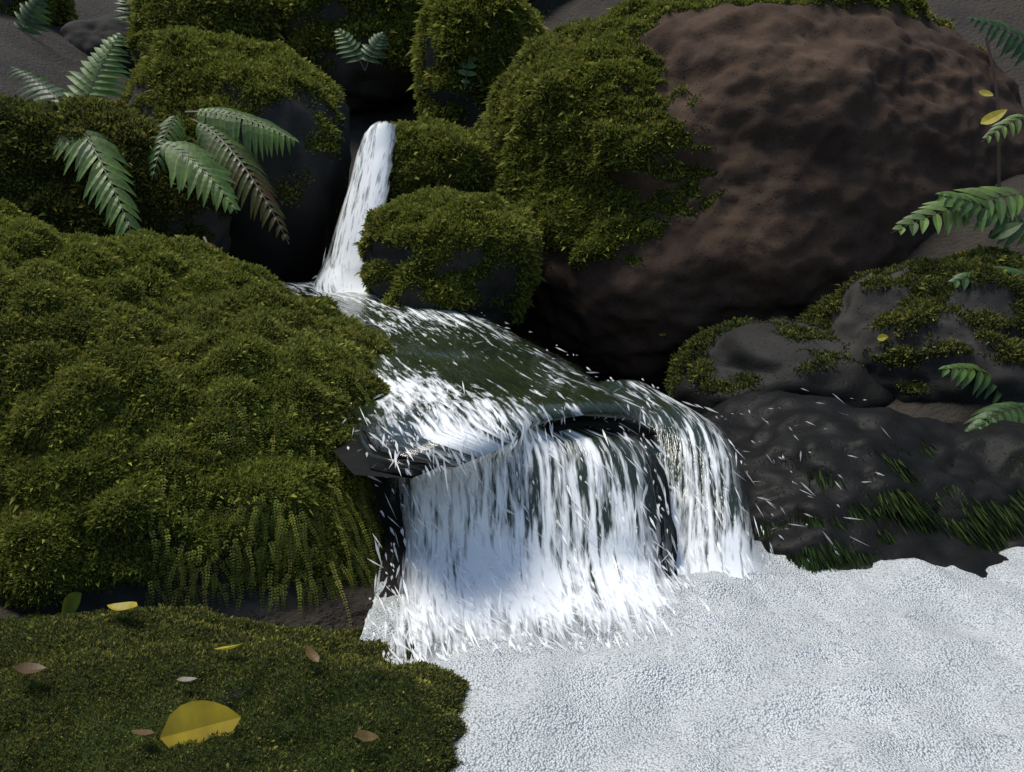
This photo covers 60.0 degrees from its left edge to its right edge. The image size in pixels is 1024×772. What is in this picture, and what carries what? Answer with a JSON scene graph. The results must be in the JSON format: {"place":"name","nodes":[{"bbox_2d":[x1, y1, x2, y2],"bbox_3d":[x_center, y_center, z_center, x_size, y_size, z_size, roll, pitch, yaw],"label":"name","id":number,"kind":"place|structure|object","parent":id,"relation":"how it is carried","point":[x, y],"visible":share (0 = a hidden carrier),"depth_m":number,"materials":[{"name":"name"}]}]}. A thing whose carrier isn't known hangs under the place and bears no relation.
{"place":"outdoors","nodes":[
{"label":"outdoors","id":0,"kind":"place"},
{"bbox_2d":[0,0,1023,618],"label":"ground","id":1,"kind":"structure","parent":0,"point":[52,54],"depth_m":3.11,"materials":[{"name":"soil"}]},
{"bbox_2d":[0,0,66,25],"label":"rock","id":2,"kind":"object","parent":1,"relation":"on","point":[6,4],"visible":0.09,"depth_m":3.76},
{"bbox_2d":[60,16,137,72],"bbox_3d":[-1.819,-1.497,3.992,0.400,0.319,0.348,0,10,0],"label":"rock","id":3,"kind":"object","parent":1,"relation":"on","point":[86,37],"visible":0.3,"depth_m":3.86,"materials":[{"name":"grey stone"}]},
{"bbox_2d":[0,103,232,253],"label":"rock","id":4,"kind":"object","parent":1,"relation":"on","point":[216,225],"visible":0.16,"depth_m":2.04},
{"bbox_2d":[130,0,279,62],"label":"rock","id":5,"kind":"object","parent":1,"relation":"on","point":[137,55],"visible":0.15,"depth_m":3.33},
{"bbox_2d":[0,611,466,771],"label":"rock","id":6,"kind":"object","parent":1,"relation":"on","point":[165,716],"visible":0.42,"depth_m":0.71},
{"bbox_2d":[128,36,351,282],"bbox_3d":[-0.780,-0.562,2.514,0.661,0.831,0.647,0,10,0],"label":"rock","id":7,"kind":"object","parent":1,"relation":"on","point":[310,224],"visible":0.3,"depth_m":2.29,"materials":[{"name":"black stone"}]},
{"bbox_2d":[247,582,375,631],"bbox_3d":[-0.318,0.340,1.169,0.668,0.232,0.332,0,10,0],"label":"rock","id":8,"kind":"object","parent":1,"relation":"on","point":[327,614],"visible":0.03,"depth_m":1.07,"materials":[{"name":"stone"}]},
{"bbox_2d":[279,0,417,113],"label":"rock","id":9,"kind":"object","parent":1,"relation":"on","point":[373,87],"visible":0.3,"depth_m":3.46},
{"bbox_2d":[421,0,538,129],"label":"rock","id":10,"kind":"object","parent":1,"relation":"on","point":[464,103],"visible":0.25,"depth_m":3.06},
{"bbox_2d":[333,349,677,648],"bbox_3d":[-0.180,0.038,1.659,0.568,0.346,1.614,-4,11,-22],"label":"rock ledge","id":11,"kind":"object","parent":1,"relation":"on","point":[354,460],"visible":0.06,"depth_m":1.14,"materials":[{"name":"black stone"}]},
{"bbox_2d":[0,206,384,620],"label":"rock","id":12,"kind":"object","parent":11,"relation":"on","point":[91,601],"visible":0.16,"depth_m":1.05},
{"bbox_2d":[313,121,394,292],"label":"waterfall","id":13,"kind":"object","parent":11,"relation":"on","point":[370,170],"visible":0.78,"depth_m":2.25,"materials":[{"name":"white liquid"}]},
{"bbox_2d":[363,190,535,329],"bbox_3d":[-0.146,-0.288,2.143,0.421,0.368,0.422,0,10,0],"label":"rock","id":14,"kind":"object","parent":11,"relation":"on","point":[502,283],"visible":0.38,"depth_m":1.98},
{"bbox_2d":[281,281,677,658],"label":"stream water","id":15,"kind":"structure","parent":11,"relation":"on","point":[512,368],"depth_m":1.11,"materials":[{"name":"white liquid"}]},
{"bbox_2d":[295,142,888,664],"bbox_3d":[0.109,0.114,1.777,1.181,1.295,1.641,-4,11,-22],"label":"spray","id":16,"kind":"object","parent":15,"relation":"on","point":[513,552],"visible":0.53,"depth_m":1.07,"materials":[{"name":"white liquid"}]},
{"bbox_2d":[0,0,1023,771],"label":"moss","id":17,"kind":"object","parent":1,"relation":"on","point":[236,310],"visible":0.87,"depth_m":1.26,"materials":[{"name":"green plant"}]},
{"bbox_2d":[6,0,1023,430],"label":"ferns","id":18,"kind":"object","parent":1,"relation":"on","point":[212,152],"visible":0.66,"depth_m":1.98,"materials":[{"name":"green plant"}]},
{"bbox_2d":[14,90,1022,747],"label":"leaves","id":19,"kind":"object","parent":1,"relation":"on","point":[200,720],"visible":0.86,"depth_m":0.68,"materials":[{"name":"yellow plant"}]},
{"bbox_2d":[527,0,566,15],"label":"rock","id":20,"kind":"object","parent":1,"relation":"on","point":[542,6],"visible":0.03,"depth_m":3.73,"materials":[{"name":"black stone"}]},
{"bbox_2d":[591,380,758,578],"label":"waterfall","id":21,"kind":"structure","parent":1,"relation":"on","point":[668,415],"depth_m":1.23,"materials":[{"name":"liquid"}]},
{"bbox_2d":[359,538,1023,771],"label":"foamy pool","id":22,"kind":"structure","parent":1,"relation":"on","point":[908,665],"depth_m":0.90,"materials":[{"name":"white liquid"}]},
{"bbox_2d":[489,0,1023,389],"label":"rock","id":23,"kind":"object","parent":1,"relation":"on","point":[844,140],"visible":0.52,"depth_m":2.10,"materials":[{"name":"brown stone"}]},
{"bbox_2d":[384,129,492,203],"bbox_3d":[-0.201,-0.569,2.449,0.350,0.314,0.349,0,10,0],"label":"rock","id":24,"kind":"object","parent":23,"relation":"on","point":[468,190],"visible":0.2,"depth_m":2.29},
{"bbox_2d":[700,390,1023,577],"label":"rock","id":25,"kind":"object","parent":1,"relation":"on","point":[857,432],"visible":0.3,"depth_m":1.34,"materials":[{"name":"grey stone"}]},
{"bbox_2d":[668,318,895,413],"bbox_3d":[0.620,0.026,1.994,0.532,0.346,0.490,0,10,0],"label":"rock","id":26,"kind":"object","parent":25,"relation":"on","point":[763,350],"visible":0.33,"depth_m":1.83,"materials":[{"name":"grey stone"}]},
{"bbox_2d":[807,259,1023,403],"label":"rock","id":27,"kind":"object","parent":25,"relation":"on","point":[859,311],"visible":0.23,"depth_m":1.71,"materials":[{"name":"grey stone"}]}
]}

